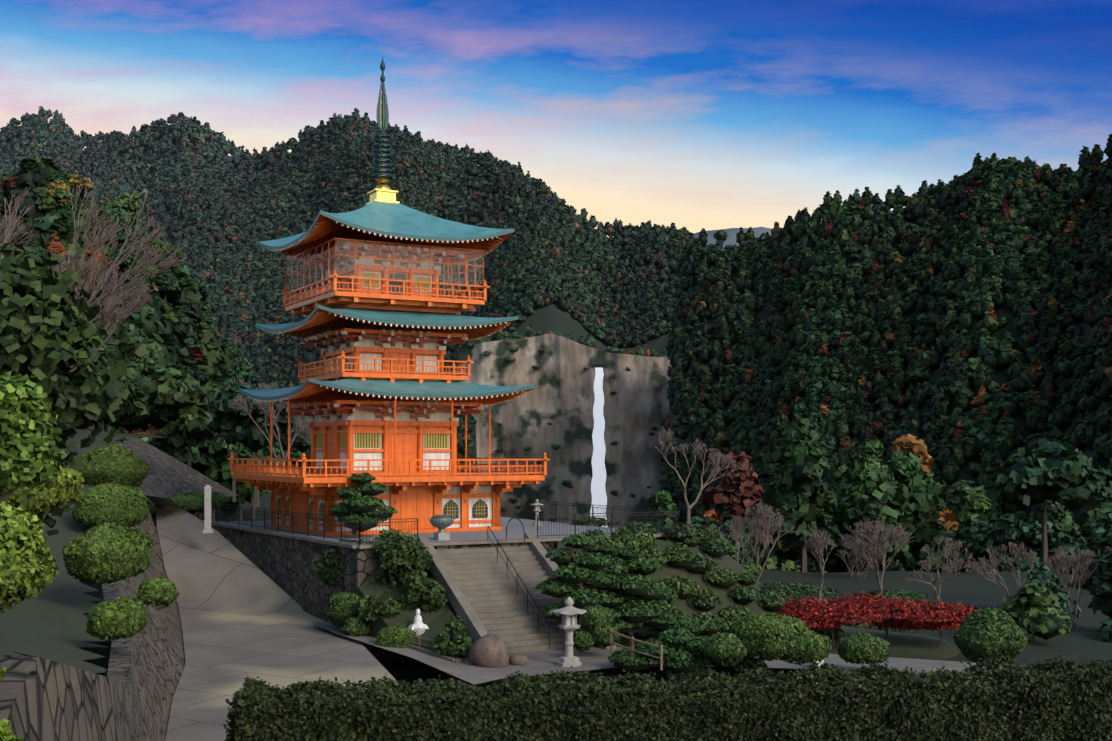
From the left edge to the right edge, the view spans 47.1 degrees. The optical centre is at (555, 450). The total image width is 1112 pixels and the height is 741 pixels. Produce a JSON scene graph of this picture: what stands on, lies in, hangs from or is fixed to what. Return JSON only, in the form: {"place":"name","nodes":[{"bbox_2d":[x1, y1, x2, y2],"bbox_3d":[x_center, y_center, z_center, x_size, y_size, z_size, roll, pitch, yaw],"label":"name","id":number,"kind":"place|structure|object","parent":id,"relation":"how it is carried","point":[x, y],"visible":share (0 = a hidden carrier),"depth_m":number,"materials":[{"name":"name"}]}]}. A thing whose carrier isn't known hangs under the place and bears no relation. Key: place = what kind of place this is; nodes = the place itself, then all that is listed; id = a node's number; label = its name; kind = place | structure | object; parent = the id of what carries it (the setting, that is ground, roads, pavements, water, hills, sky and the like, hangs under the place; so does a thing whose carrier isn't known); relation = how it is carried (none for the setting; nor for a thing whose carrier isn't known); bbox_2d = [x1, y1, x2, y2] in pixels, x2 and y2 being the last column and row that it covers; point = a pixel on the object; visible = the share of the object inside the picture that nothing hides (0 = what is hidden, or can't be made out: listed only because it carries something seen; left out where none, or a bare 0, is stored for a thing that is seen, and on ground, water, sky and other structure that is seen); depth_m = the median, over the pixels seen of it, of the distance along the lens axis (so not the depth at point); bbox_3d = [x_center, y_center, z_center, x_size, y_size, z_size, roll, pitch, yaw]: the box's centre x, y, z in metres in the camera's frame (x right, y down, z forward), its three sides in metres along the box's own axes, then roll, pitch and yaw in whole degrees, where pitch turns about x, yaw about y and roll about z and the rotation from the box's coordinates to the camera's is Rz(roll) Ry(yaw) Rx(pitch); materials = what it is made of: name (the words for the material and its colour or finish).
{"place":"outdoors","nodes":[
{"label":"outdoors","id":0,"kind":"place"},
{"bbox_2d":[0,428,167,672],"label":"grass slope","id":1,"kind":"structure","parent":0,"point":[50,622],"depth_m":33.54,"materials":[{"name":"green plant"}]},
{"bbox_2d":[202,517,668,664],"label":"terrace","id":2,"kind":"structure","parent":0,"point":[282,560],"depth_m":58.72,"materials":[{"name":"stone"}]},
{"bbox_2d":[227,57,549,535],"bbox_3d":[-9.088,-8.343,66.810,13.100,24.750,13.100,0,0,-29],"label":"pagoda","id":3,"kind":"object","parent":2,"relation":"on","point":[383,322],"visible":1,"depth_m":64.29,"materials":[{"name":"paint"}]},
{"bbox_2d":[428,515,454,539],"bbox_3d":[-5.193,3.462,57.846,1.068,1.140,1.068,0,0,11],"label":"incense urn","id":4,"kind":"object","parent":2,"relation":"on","point":[441,523],"visible":1,"depth_m":57.55,"materials":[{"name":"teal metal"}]},
{"bbox_2d":[211,500,680,544],"bbox_3d":[-6.887,3.399,66.344,17.268,1.065,22.018,0,0,-29],"label":"iron fence","id":5,"kind":"object","parent":2,"relation":"on","point":[293,523],"visible":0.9,"depth_m":60.29,"materials":[{"name":"black"}]},
{"bbox_2d":[530,499,542,525],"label":"stone lantern","id":6,"kind":"object","parent":2,"relation":"on","point":[536,510],"depth_m":68.89,"materials":[{"name":"grey stone"}]},
{"bbox_2d":[0,0,1111,237],"label":"sky","id":7,"kind":"structure","parent":0,"point":[695,115],"materials":[{"name":"blue"}]},
{"bbox_2d":[8,126,1111,685],"bbox_3d":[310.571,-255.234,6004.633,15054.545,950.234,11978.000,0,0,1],"label":"terrain","id":8,"kind":"structure","parent":0,"point":[972,588],"depth_m":90.76,"materials":[{"name":"green plant"}]},
{"bbox_2d":[0,266,1048,684],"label":"tree trunks","id":9,"kind":"object","parent":8,"relation":"on","point":[580,586],"visible":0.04,"depth_m":94.85,"materials":[{"name":"brown plant"}]},
{"bbox_2d":[0,182,1111,626],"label":"bare trees","id":10,"kind":"object","parent":8,"relation":"on","point":[820,540],"visible":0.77,"depth_m":64.33,"materials":[{"name":"brown wood"}]},
{"bbox_2d":[0,109,1111,571],"bbox_3d":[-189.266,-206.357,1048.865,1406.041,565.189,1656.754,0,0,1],"label":"forest trees","id":11,"kind":"object","parent":8,"relation":"on","point":[150,325],"visible":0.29,"depth_m":644.91,"materials":[{"name":"green plant"}]},
{"bbox_2d":[0,106,1111,571],"bbox_3d":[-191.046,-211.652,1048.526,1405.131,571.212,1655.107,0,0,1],"label":"forested hills","id":12,"kind":"structure","parent":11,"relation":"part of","point":[788,360],"depth_m":623.87,"materials":[{"name":"green plant"}]},
{"bbox_2d":[0,156,1111,642],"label":"tree leaves","id":13,"kind":"object","parent":8,"relation":"on","point":[148,396],"visible":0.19,"depth_m":98.56,"materials":[{"name":"green plant"}]},
{"bbox_2d":[255,680,1108,740],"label":"hedge","id":14,"kind":"object","parent":8,"relation":"on","point":[695,734],"depth_m":16.64,"materials":[{"name":"green plant"}]},
{"bbox_2d":[458,333,670,528],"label":"cliff rock","id":15,"kind":"object","parent":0,"point":[561,396],"visible":0.38,"depth_m":860.73,"materials":[{"name":"grey stone"}]},
{"bbox_2d":[467,324,669,523],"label":"cliff tree leaves","id":16,"kind":"object","parent":15,"relation":"on","point":[582,340],"visible":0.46,"depth_m":871.97,"materials":[{"name":"green plant"}]},
{"bbox_2d":[590,364,606,367],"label":"cliff rock","id":17,"kind":"object","parent":15,"relation":"attached to","point":[598,365],"visible":0.93,"depth_m":847.03,"materials":[{"name":"black"}]},
{"bbox_2d":[145,495,986,740],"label":"path paving","id":18,"kind":"structure","parent":0,"point":[242,616],"depth_m":49.88,"materials":[{"name":"concrete"}]},
{"bbox_2d":[0,437,237,740],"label":"retaining wall","id":19,"kind":"structure","parent":18,"relation":"on","point":[129,697],"depth_m":27.58,"materials":[{"name":"grey stone"}]},
{"bbox_2d":[331,574,473,661],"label":"bed soil","id":20,"kind":"structure","parent":18,"relation":"on","point":[434,621],"depth_m":51.34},
{"bbox_2d":[408,609,427,635],"bbox_3d":[-5.481,6.872,50.592,0.780,1.220,0.699,0,0,-29],"label":"kannon statue","id":21,"kind":"object","parent":20,"relation":"on","point":[418,626],"visible":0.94,"depth_m":50.42,"materials":[{"name":"white stone"}]},
{"bbox_2d":[469,633,508,667],"bbox_3d":[-2.470,7.461,46.940,1.490,1.457,1.242,0,0,1],"label":"rock","id":22,"kind":"object","parent":18,"relation":"on","point":[488,650],"visible":0.94,"depth_m":46.56,"materials":[{"name":"brown stone"}]},
{"bbox_2d":[203,485,823,683],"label":"stone posts","id":23,"kind":"object","parent":18,"relation":"on","point":[207,509],"visible":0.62,"depth_m":62.59,"materials":[{"name":"grey stone"}]},
{"bbox_2d":[418,517,615,654],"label":"stairs","id":24,"kind":"structure","parent":18,"relation":"on","point":[492,590],"depth_m":52.97,"materials":[{"name":"stone"}]},
{"bbox_2d":[509,654,528,664],"bbox_3d":[-1.392,7.800,47.379,0.749,0.497,0.586,0,0,1],"label":"rock","id":25,"kind":"object","parent":18,"relation":"on","point":[518,659],"visible":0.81,"depth_m":47.18,"materials":[{"name":"brown stone"}]},
{"bbox_2d":[407,628,662,669],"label":"timber fences","id":26,"kind":"object","parent":18,"relation":"on","point":[639,652],"visible":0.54,"depth_m":45.89,"materials":[{"name":"brown wood"}]},
{"bbox_2d":[552,597,586,666],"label":"stone lantern","id":27,"kind":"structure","parent":18,"relation":"on","point":[569,612],"depth_m":46.99,"materials":[{"name":"grey stone"}]},
{"bbox_2d":[465,325,669,523],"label":"cliff vegetation","id":28,"kind":"object","parent":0,"point":[593,345],"visible":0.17,"depth_m":871.40,"materials":[{"name":"green plant"}]},
{"bbox_2d":[590,368,606,526],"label":"waterfall water","id":29,"kind":"structure","parent":0,"point":[598,492],"depth_m":836.96,"materials":[{"name":"white liquid"}]},
{"bbox_2d":[413,537,959,694],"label":"garden soil","id":30,"kind":"structure","parent":0,"point":[910,646],"depth_m":56.63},
{"bbox_2d":[0,365,1019,673],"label":"garden foliage","id":31,"kind":"object","parent":30,"relation":"on","point":[636,595],"visible":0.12,"depth_m":52.05,"materials":[{"name":"green plant"}]},
{"bbox_2d":[0,243,1111,740],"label":"bushes","id":32,"kind":"object","parent":31,"relation":"on","point":[46,337],"visible":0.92,"depth_m":18.15,"materials":[{"name":"green plant"}]}
]}

